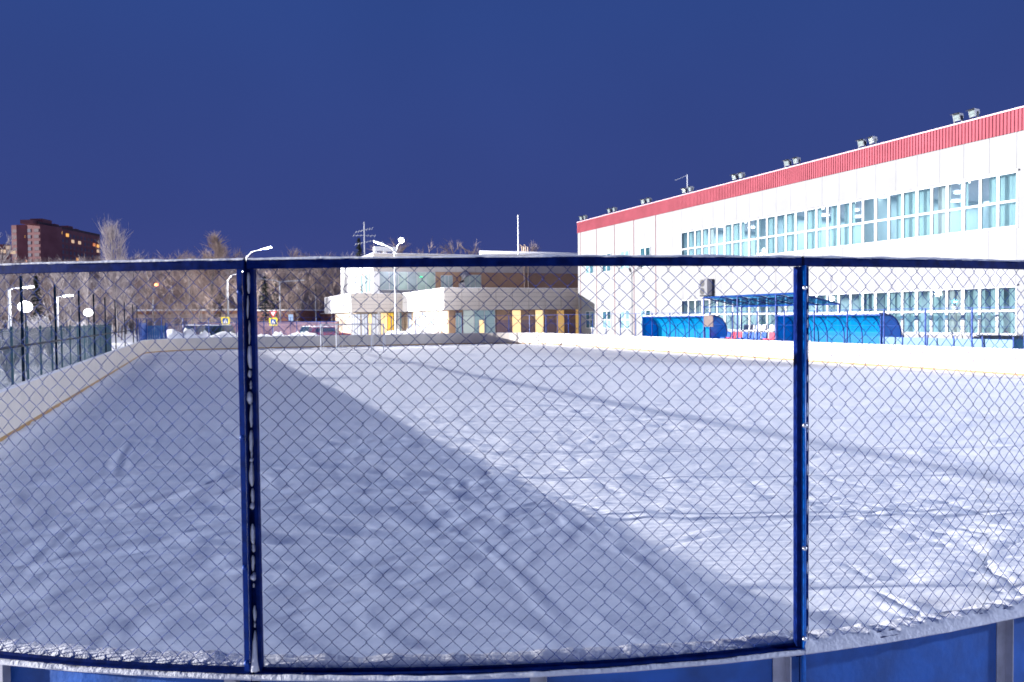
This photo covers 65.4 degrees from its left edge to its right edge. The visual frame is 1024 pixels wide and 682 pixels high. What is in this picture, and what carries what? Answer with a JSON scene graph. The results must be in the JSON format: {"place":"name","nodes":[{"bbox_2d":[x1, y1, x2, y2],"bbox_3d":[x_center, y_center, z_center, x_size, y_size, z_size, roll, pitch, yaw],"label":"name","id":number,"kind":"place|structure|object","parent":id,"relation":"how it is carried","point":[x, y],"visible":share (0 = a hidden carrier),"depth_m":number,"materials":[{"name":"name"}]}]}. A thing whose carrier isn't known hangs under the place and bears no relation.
{"place":"outdoors","nodes":[
{"label":"outdoors","id":0,"kind":"place"},
{"bbox_2d":[0,318,209,388],"bbox_3d":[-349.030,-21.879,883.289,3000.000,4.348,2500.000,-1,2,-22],"label":"snow ground","id":1,"kind":"structure","parent":0,"point":[129,340],"depth_m":66.63,"materials":[{"name":"snow"}]},
{"bbox_2d":[0,244,15,317],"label":"block","id":2,"kind":"structure","parent":1,"relation":"on","point":[10,254],"depth_m":332.06,"materials":[{"name":"plant"}]},
{"bbox_2d":[0,235,18,308],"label":"birch tree","id":3,"kind":"object","parent":1,"relation":"on","point":[8,253],"visible":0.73,"depth_m":119.73,"materials":[{"name":"grey plant"}]},
{"bbox_2d":[0,275,19,336],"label":"birch tree","id":4,"kind":"object","parent":1,"relation":"on","point":[16,284],"visible":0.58,"depth_m":121.66,"materials":[{"name":"grey plant"}]},
{"bbox_2d":[0,336,20,379],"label":"frosted shrub","id":5,"kind":"object","parent":1,"relation":"on","point":[8,368],"visible":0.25,"depth_m":29.91,"materials":[{"name":"grey plant"}]},
{"bbox_2d":[6,274,34,316],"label":"birch tree","id":6,"kind":"object","parent":1,"relation":"on","point":[25,278],"visible":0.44,"depth_m":120.53,"materials":[{"name":"white plant"}]},
{"bbox_2d":[8,285,33,332],"bbox_3d":[-38.199,-1.633,62.064,1.915,5.432,0.340,-1,2,-5],"label":"street lamp","id":7,"kind":"object","parent":1,"relation":"on","point":[9,302],"visible":0.66,"depth_m":61.90,"materials":[{"name":"silver metal"}]},
{"bbox_2d":[0,259,43,330],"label":"bare tree","id":8,"kind":"object","parent":1,"relation":"on","point":[13,299],"visible":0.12,"depth_m":170.77,"materials":[{"name":"plant"}]},
{"bbox_2d":[0,251,45,328],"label":"bare tree","id":9,"kind":"object","parent":1,"relation":"on","point":[11,286],"visible":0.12,"depth_m":193.25,"materials":[{"name":"plant"}]},
{"bbox_2d":[0,262,48,328],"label":"bare tree","id":10,"kind":"object","parent":1,"relation":"on","point":[14,302],"visible":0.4,"depth_m":145.12,"materials":[{"name":"plant"}]},
{"bbox_2d":[18,301,32,371],"bbox_3d":[-21.965,-0.161,36.040,0.600,3.272,0.591,-1,2,-22],"label":"globe lamp","id":11,"kind":"object","parent":1,"relation":"on","point":[27,308],"visible":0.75,"depth_m":35.91,"materials":[{"name":"grey plastic"}]},
{"bbox_2d":[20,312,52,366],"bbox_3d":[-23.787,-0.057,40.001,1.429,2.792,2.159,-1,2,-22],"label":"frosted shrub","id":12,"kind":"object","parent":1,"relation":"on","point":[43,325],"visible":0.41,"depth_m":39.89,"materials":[{"name":"grey plant"}]},
{"bbox_2d":[28,275,48,322],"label":"spruce tree","id":13,"kind":"object","parent":1,"relation":"on","point":[36,285],"visible":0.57,"depth_m":107.81,"materials":[{"name":"plant"}]},
{"bbox_2d":[23,258,71,325],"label":"bare tree","id":14,"kind":"object","parent":1,"relation":"on","point":[45,305],"visible":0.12,"depth_m":165.13,"materials":[{"name":"plant"}]},
{"bbox_2d":[38,273,62,326],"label":"birch tree","id":15,"kind":"object","parent":1,"relation":"on","point":[49,296],"visible":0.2,"depth_m":154.35,"materials":[{"name":"grey plant"}]},
{"bbox_2d":[37,274,64,319],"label":"birch tree","id":16,"kind":"object","parent":1,"relation":"on","point":[48,301],"visible":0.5,"depth_m":130.78,"materials":[{"name":"grey plant"}]},
{"bbox_2d":[11,219,100,315],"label":"apartment block","id":17,"kind":"structure","parent":1,"relation":"on","point":[41,239],"depth_m":385.82,"materials":[{"name":"brick"}]},
{"bbox_2d":[0,324,111,386],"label":"picket fence","id":18,"kind":"object","parent":1,"relation":"on","point":[13,357],"visible":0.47,"depth_m":30.87,"materials":[{"name":"metal"}]},
{"bbox_2d":[44,273,70,324],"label":"birch tree","id":19,"kind":"object","parent":1,"relation":"on","point":[60,318],"visible":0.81,"depth_m":95.79,"materials":[{"name":"grey plant"}]},
{"bbox_2d":[0,276,137,381],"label":"tall post fence","id":20,"kind":"object","parent":1,"relation":"on","point":[22,346],"visible":0.7,"depth_m":20.97,"materials":[{"name":"metal"}]},
{"bbox_2d":[53,273,84,324],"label":"birch tree","id":21,"kind":"object","parent":1,"relation":"on","point":[66,293],"visible":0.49,"depth_m":128.22,"materials":[{"name":"grey plant"}]},
{"bbox_2d":[44,256,94,326],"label":"bare tree","id":22,"kind":"object","parent":1,"relation":"on","point":[66,282],"visible":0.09,"depth_m":166.63,"materials":[{"name":"plant"}]},
{"bbox_2d":[59,286,82,327],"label":"birch tree","id":23,"kind":"object","parent":1,"relation":"on","point":[70,320],"visible":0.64,"depth_m":103.00,"materials":[{"name":"grey plant"}]},
{"bbox_2d":[64,273,90,325],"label":"birch tree","id":24,"kind":"object","parent":1,"relation":"on","point":[72,278],"visible":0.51,"depth_m":131.90,"materials":[{"name":"grey plant"}]},
{"bbox_2d":[49,272,116,325],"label":"bare tree","id":25,"kind":"object","parent":1,"relation":"on","point":[80,293],"visible":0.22,"depth_m":150.41,"materials":[{"name":"plant"}]},
{"bbox_2d":[76,272,101,341],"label":"birch tree","id":26,"kind":"object","parent":1,"relation":"on","point":[85,279],"visible":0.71,"depth_m":91.95,"materials":[{"name":"grey plant"}]},
{"bbox_2d":[76,287,113,324],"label":"bare tree","id":27,"kind":"object","parent":1,"relation":"on","point":[98,310],"visible":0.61,"depth_m":108.25,"materials":[{"name":"plant"}]},
{"bbox_2d":[94,218,130,336],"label":"bare tree","id":28,"kind":"object","parent":1,"relation":"on","point":[110,233],"visible":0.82,"depth_m":117.30,"materials":[{"name":"plant"}]},
{"bbox_2d":[88,257,142,328],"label":"bare tree","id":29,"kind":"object","parent":1,"relation":"on","point":[115,288],"visible":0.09,"depth_m":166.12,"materials":[{"name":"plant"}]},
{"bbox_2d":[90,275,144,334],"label":"bare tree","id":30,"kind":"object","parent":1,"relation":"on","point":[112,320],"visible":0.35,"depth_m":132.02,"materials":[{"name":"plant"}]},
{"bbox_2d":[110,287,138,339],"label":"birch tree","id":31,"kind":"object","parent":1,"relation":"on","point":[117,308],"visible":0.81,"depth_m":99.98,"materials":[{"name":"grey plant"}]},
{"bbox_2d":[106,259,146,333],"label":"bare tree","id":32,"kind":"object","parent":1,"relation":"on","point":[129,296],"visible":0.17,"depth_m":143.72,"materials":[{"name":"plant"}]},
{"bbox_2d":[109,249,152,334],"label":"bare tree","id":33,"kind":"object","parent":1,"relation":"on","point":[132,276],"visible":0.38,"depth_m":129.08,"materials":[{"name":"plant"}]},
{"bbox_2d":[122,279,146,332],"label":"birch tree","id":34,"kind":"object","parent":1,"relation":"on","point":[132,300],"visible":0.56,"depth_m":130.20,"materials":[{"name":"grey plant"}]},
{"bbox_2d":[133,285,157,322],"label":"birch tree","id":35,"kind":"object","parent":1,"relation":"on","point":[147,295],"visible":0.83,"depth_m":105.66,"materials":[{"name":"grey plant"}]},
{"bbox_2d":[131,271,159,308],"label":"birch tree","id":36,"kind":"object","parent":1,"relation":"on","point":[153,278],"visible":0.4,"depth_m":143.03,"materials":[{"name":"grey plant"}]},
{"bbox_2d":[134,257,167,328],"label":"birch tree","id":37,"kind":"object","parent":1,"relation":"on","point":[152,296],"visible":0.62,"depth_m":109.27,"materials":[{"name":"grey plant"}]},
{"bbox_2d":[139,323,166,340],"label":"metal gate","id":38,"kind":"structure","parent":1,"relation":"on","point":[155,332],"depth_m":61.99,"materials":[{"name":"blue"}]},
{"bbox_2d":[0,273,329,327],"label":"distant wood","id":39,"kind":"object","parent":1,"relation":"on","point":[110,322],"visible":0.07,"depth_m":213.06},
{"bbox_2d":[152,274,181,322],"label":"birch tree","id":40,"kind":"object","parent":1,"relation":"on","point":[168,300],"visible":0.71,"depth_m":120.97,"materials":[{"name":"grey plant"}]},
{"bbox_2d":[141,270,201,308],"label":"bare tree","id":41,"kind":"object","parent":1,"relation":"on","point":[169,285],"visible":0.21,"depth_m":149.78,"materials":[{"name":"plant"}]},
{"bbox_2d":[161,302,194,330],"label":"bare tree","id":42,"kind":"object","parent":1,"relation":"on","point":[177,312],"visible":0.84,"depth_m":111.64,"materials":[{"name":"plant"}]},
{"bbox_2d":[156,251,207,308],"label":"bare tree","id":43,"kind":"object","parent":1,"relation":"on","point":[171,275],"visible":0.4,"depth_m":134.01,"materials":[{"name":"plant"}]},
{"bbox_2d":[172,279,194,319],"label":"birch tree","id":44,"kind":"object","parent":1,"relation":"on","point":[183,302],"visible":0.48,"depth_m":128.13,"materials":[{"name":"grey plant"}]},
{"bbox_2d":[152,328,219,338],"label":"snow bank","id":45,"kind":"structure","parent":1,"relation":"on","point":[172,333],"depth_m":67.68,"materials":[{"name":"snow"}]},
{"bbox_2d":[177,270,200,323],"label":"birch tree","id":46,"kind":"object","parent":1,"relation":"on","point":[189,292],"visible":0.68,"depth_m":123.57,"materials":[{"name":"grey plant"}]},
{"bbox_2d":[137,309,258,334],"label":"building","id":47,"kind":"structure","parent":1,"relation":"on","point":[158,322],"depth_m":129.41,"materials":[{"name":"brown"}]},
{"bbox_2d":[188,279,208,321],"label":"birch tree","id":48,"kind":"object","parent":1,"relation":"on","point":[199,316],"visible":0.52,"depth_m":122.52,"materials":[{"name":"grey plant"}]},
{"bbox_2d":[183,231,235,320],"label":"birch tree","id":49,"kind":"object","parent":1,"relation":"on","point":[218,250],"visible":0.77,"depth_m":110.72,"materials":[{"name":"brown plant"}]},
{"bbox_2d":[192,293,226,324],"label":"bare tree","id":50,"kind":"object","parent":1,"relation":"on","point":[212,311],"visible":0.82,"depth_m":89.87,"materials":[{"name":"plant"}]},
{"bbox_2d":[205,325,234,334],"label":"parked car","id":51,"kind":"object","parent":1,"relation":"on","point":[220,329],"visible":0.09,"depth_m":76.11,"materials":[{"name":"blue paint"}]},
{"bbox_2d":[216,276,236,320],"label":"birch tree","id":52,"kind":"object","parent":1,"relation":"on","point":[226,296],"visible":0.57,"depth_m":129.33,"materials":[{"name":"grey plant"}]},
{"bbox_2d":[217,269,236,308],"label":"birch tree","id":53,"kind":"object","parent":1,"relation":"on","point":[228,286],"visible":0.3,"depth_m":143.89,"materials":[{"name":"grey plant"}]},
{"bbox_2d":[167,322,334,334],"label":"picket fence","id":54,"kind":"object","parent":1,"relation":"on","point":[272,323],"visible":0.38,"depth_m":78.80,"materials":[{"name":"purple"}]},
{"bbox_2d":[231,269,283,309],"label":"bare tree","id":55,"kind":"object","parent":1,"relation":"on","point":[260,284],"visible":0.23,"depth_m":149.95,"materials":[{"name":"plant"}]},
{"bbox_2d":[257,276,273,322],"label":"spruce tree","id":56,"kind":"object","parent":1,"relation":"on","point":[264,289],"visible":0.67,"depth_m":119.78,"materials":[{"name":"plant"}]},
{"bbox_2d":[197,321,338,334],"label":"pink wall","id":57,"kind":"structure","parent":1,"relation":"on","point":[260,329],"depth_m":105.51,"materials":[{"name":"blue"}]},
{"bbox_2d":[266,269,288,319],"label":"birch tree","id":58,"kind":"object","parent":1,"relation":"on","point":[273,288],"visible":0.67,"depth_m":122.20,"materials":[{"name":"brown plant"}]},
{"bbox_2d":[270,268,301,309],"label":"birch tree","id":59,"kind":"object","parent":1,"relation":"on","point":[294,273],"visible":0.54,"depth_m":145.27,"materials":[{"name":"brown plant"}]},
{"bbox_2d":[276,249,302,308],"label":"birch tree","id":60,"kind":"object","parent":1,"relation":"on","point":[291,253],"visible":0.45,"depth_m":149.09,"materials":[{"name":"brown plant"}]},
{"bbox_2d":[257,309,324,322],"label":"brick building","id":61,"kind":"structure","parent":1,"relation":"on","point":[309,315],"depth_m":125.91,"materials":[{"name":"brown"}]},
{"bbox_2d":[263,331,318,336],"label":"snow bank","id":62,"kind":"structure","parent":1,"relation":"on","point":[306,333],"depth_m":75.56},
{"bbox_2d":[274,287,309,320],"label":"bare tree","id":63,"kind":"object","parent":1,"relation":"on","point":[286,298],"visible":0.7,"depth_m":107.51,"materials":[{"name":"plant"}]},
{"bbox_2d":[271,268,316,309],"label":"bare tree","id":64,"kind":"object","parent":1,"relation":"on","point":[299,289],"visible":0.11,"depth_m":174.80,"materials":[{"name":"plant"}]},
{"bbox_2d":[288,272,309,309],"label":"birch tree","id":65,"kind":"object","parent":1,"relation":"on","point":[304,290],"visible":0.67,"depth_m":129.75,"materials":[{"name":"brown plant"}]},
{"bbox_2d":[284,268,317,308],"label":"bare tree","id":66,"kind":"object","parent":1,"relation":"on","point":[302,305],"visible":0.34,"depth_m":153.80,"materials":[{"name":"plant"}]},
{"bbox_2d":[280,249,340,309],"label":"bare tree","id":67,"kind":"object","parent":1,"relation":"on","point":[305,299],"visible":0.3,"depth_m":165.12,"materials":[{"name":"plant"}]},
{"bbox_2d":[304,274,325,309],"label":"birch tree","id":68,"kind":"object","parent":1,"relation":"on","point":[313,286],"visible":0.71,"depth_m":135.23,"materials":[{"name":"brown plant"}]},
{"bbox_2d":[301,268,339,309],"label":"bare tree","id":69,"kind":"object","parent":1,"relation":"on","point":[329,274],"visible":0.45,"depth_m":152.91,"materials":[{"name":"plant"}]},
{"bbox_2d":[307,268,340,308],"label":"bare tree","id":70,"kind":"object","parent":1,"relation":"on","point":[338,272],"visible":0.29,"depth_m":151.21,"materials":[{"name":"plant"}]},
{"bbox_2d":[308,326,350,335],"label":"parked car","id":71,"kind":"object","parent":1,"relation":"on","point":[324,330],"visible":0.15,"depth_m":83.17,"materials":[{"name":"red paint"}]},
{"bbox_2d":[374,238,403,333],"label":"street lamp","id":72,"kind":"object","parent":1,"relation":"on","point":[401,240],"visible":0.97,"depth_m":70.86,"materials":[{"name":"silver metal"}]},
{"bbox_2d":[386,328,439,334],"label":"snow bank","id":73,"kind":"structure","parent":1,"relation":"on","point":[412,331],"depth_m":79.38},
{"bbox_2d":[417,236,482,254],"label":"bare tree","id":74,"kind":"object","parent":1,"relation":"on","point":[458,246],"visible":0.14,"depth_m":148.56,"materials":[{"name":"plant"}]},
{"bbox_2d":[324,244,578,334],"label":"building","id":75,"kind":"structure","parent":1,"relation":"on","point":[439,287],"depth_m":92.29,"materials":[{"name":"grey"}]},
{"bbox_2d":[353,314,360,334],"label":"window","id":76,"kind":"structure","parent":75,"relation":"in","point":[355,320],"depth_m":92.78,"materials":[{"name":"grey"}]},
{"bbox_2d":[361,314,367,334],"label":"window","id":77,"kind":"structure","parent":75,"relation":"in","point":[363,330],"depth_m":93.10,"materials":[{"name":"grey"}]},
{"bbox_2d":[368,314,375,334],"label":"window","id":78,"kind":"structure","parent":75,"relation":"in","point":[371,319],"depth_m":93.44,"materials":[{"name":"yellow"}]},
{"bbox_2d":[380,313,387,333],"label":"pillar","id":79,"kind":"structure","parent":75,"relation":"in","point":[384,320],"depth_m":93.97,"materials":[{"name":"beige paint"}]},
{"bbox_2d":[373,246,396,252],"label":"roof vent","id":80,"kind":"object","parent":75,"relation":"on","point":[383,249],"visible":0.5,"depth_m":96.94,"materials":[{"name":"metal"}]},
{"bbox_2d":[387,313,393,330],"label":"door","id":81,"kind":"structure","parent":75,"relation":"in","point":[391,314],"depth_m":94.22,"materials":[{"name":"yellow"}]},
{"bbox_2d":[379,271,435,289],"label":"window","id":82,"kind":"structure","parent":75,"relation":"in","point":[413,279],"depth_m":95.26,"materials":[{"name":"grey"}]},
{"bbox_2d":[441,275,452,287],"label":"window","id":83,"kind":"structure","parent":75,"relation":"in","point":[447,279],"depth_m":97.07,"materials":[{"name":"grey"}]},
{"bbox_2d":[455,313,461,333],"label":"door","id":84,"kind":"structure","parent":75,"relation":"in","point":[458,320],"depth_m":78.61,"materials":[{"name":"blue"}]},
{"bbox_2d":[464,275,480,287],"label":"window","id":85,"kind":"structure","parent":75,"relation":"in","point":[475,284],"depth_m":98.28,"materials":[{"name":"grey"}]},
{"bbox_2d":[512,310,520,332],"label":"pillar","id":86,"kind":"structure","parent":75,"relation":"in","point":[516,328],"depth_m":80.91,"materials":[{"name":"yellow"}]},
{"bbox_2d":[535,310,543,332],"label":"pillar","id":87,"kind":"structure","parent":75,"relation":"in","point":[538,329],"depth_m":81.84,"materials":[{"name":"yellow"}]},
{"bbox_2d":[556,309,564,332],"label":"pillar","id":88,"kind":"structure","parent":75,"relation":"in","point":[561,319],"depth_m":82.74,"materials":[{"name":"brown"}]},
{"bbox_2d":[0,344,1023,656],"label":"rink snow","id":89,"kind":"structure","parent":1,"relation":"on","point":[372,464],"depth_m":9.58,"materials":[{"name":"snow"}]},
{"bbox_2d":[320,323,373,350],"bbox_3d":[-11.547,-0.264,55.914,3.581,1.918,0.957,-1,2,0],"label":"goal","id":90,"kind":"object","parent":89,"relation":"on","point":[342,350],"visible":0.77,"depth_m":55.45,"materials":[{"name":"grey paint"}]},
{"bbox_2d":[336,323,385,352],"bbox_3d":[-9.953,-0.184,52.617,3.153,1.918,0.957,-1,2,0],"label":"goal","id":91,"kind":"object","parent":89,"relation":"on","point":[359,324],"visible":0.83,"depth_m":52.14,"materials":[{"name":"grey paint"}]},
{"bbox_2d":[0,333,1023,681],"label":"rink boards","id":92,"kind":"object","parent":89,"relation":"on","point":[970,645],"visible":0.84,"depth_m":3.14,"materials":[{"name":"white plastic"}]},
{"bbox_2d":[0,254,1023,681],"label":"chain link fence","id":93,"kind":"object","parent":92,"relation":"attached to","point":[250,458],"visible":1,"depth_m":2.86,"materials":[{"name":"blue metal"}]},
{"bbox_2d":[136,307,1017,346],"bbox_3d":[-1.575,-0.481,35.218,29.850,1.473,62.120,-1,2,-22],"label":"perimeter fence","id":94,"kind":"object","parent":92,"relation":"on","point":[529,323],"visible":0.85,"depth_m":47.83,"materials":[{"name":"metal"}]},
{"bbox_2d":[704,315,712,326],"bbox_3d":[10.883,-1.107,44.113,0.025,0.640,0.840,-1,2,-22],"label":"notice board","id":95,"kind":"object","parent":94,"relation":"attached to","point":[708,319],"visible":1,"depth_m":44.11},
{"bbox_2d":[642,315,727,339],"bbox_3d":[10.300,-0.438,48.315,1.219,2.270,7.359,-1,2,-22],"label":"player shelter","id":96,"kind":"object","parent":1,"relation":"on","point":[660,321],"visible":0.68,"depth_m":49.06,"materials":[{"name":"blue"}]},
{"bbox_2d":[703,292,839,340],"bbox_3d":[13.581,-0.818,42.515,2.700,3.300,7.724,-1,2,-22],"label":"canopy","id":97,"kind":"object","parent":1,"relation":"on","point":[783,300],"visible":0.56,"depth_m":42.56,"materials":[{"name":"metal"}]},
{"bbox_2d":[777,313,901,343],"bbox_3d":[14.867,-0.148,36.758,1.219,2.270,6.511,-1,2,-22],"label":"player shelter","id":98,"kind":"object","parent":1,"relation":"on","point":[872,332],"visible":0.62,"depth_m":36.59,"materials":[{"name":"blue"}]},
{"bbox_2d":[882,335,1013,348],"bbox_3d":[16.624,0.464,30.911,0.050,1.350,5.947,-1,2,-22],"label":"barrier","id":99,"kind":"object","parent":1,"relation":"on","point":[940,341],"visible":0.34,"depth_m":30.47,"materials":[{"name":"white"}]},
{"bbox_2d":[0,0,1023,316],"label":"sky","id":100,"kind":"structure","parent":0,"point":[283,125],"materials":[{"name":"blue"}]},
{"bbox_2d":[577,106,1023,348],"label":"sports hall","id":101,"kind":"structure","parent":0,"point":[955,190],"depth_m":47.82,"materials":[{"name":"grey"}]},
{"bbox_2d":[586,311,593,327],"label":"window","id":102,"kind":"structure","parent":101,"relation":"in","point":[588,313],"depth_m":78.50,"materials":[{"name":"grey"}]},
{"bbox_2d":[602,311,611,328],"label":"window","id":103,"kind":"structure","parent":101,"relation":"in","point":[609,317],"depth_m":75.12,"materials":[{"name":"grey"}]},
{"bbox_2d":[620,310,629,328],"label":"window","id":104,"kind":"structure","parent":101,"relation":"in","point":[625,318],"depth_m":71.94,"materials":[{"name":"grey"}]},
{"bbox_2d":[640,246,650,267],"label":"window","id":105,"kind":"structure","parent":101,"relation":"in","point":[644,250],"depth_m":68.48,"materials":[{"name":"grey"}]},
{"bbox_2d":[699,279,712,295],"bbox_3d":[14.622,-4.018,60.059,0.553,1.300,1.000,-1,2,-22],"label":"air conditioner","id":106,"kind":"object","parent":101,"relation":"attached to","point":[706,285],"visible":0.89,"depth_m":59.69,"materials":[{"name":"grey"}]},
{"bbox_2d":[966,108,979,119],"bbox_3d":[22.846,-11.257,39.542,0.514,0.515,0.442,-1,2,-16],"label":"floodlight","id":107,"kind":"object","parent":101,"relation":"on","point":[972,112],"visible":1,"depth_m":39.42,"materials":[{"name":"grey plastic"}]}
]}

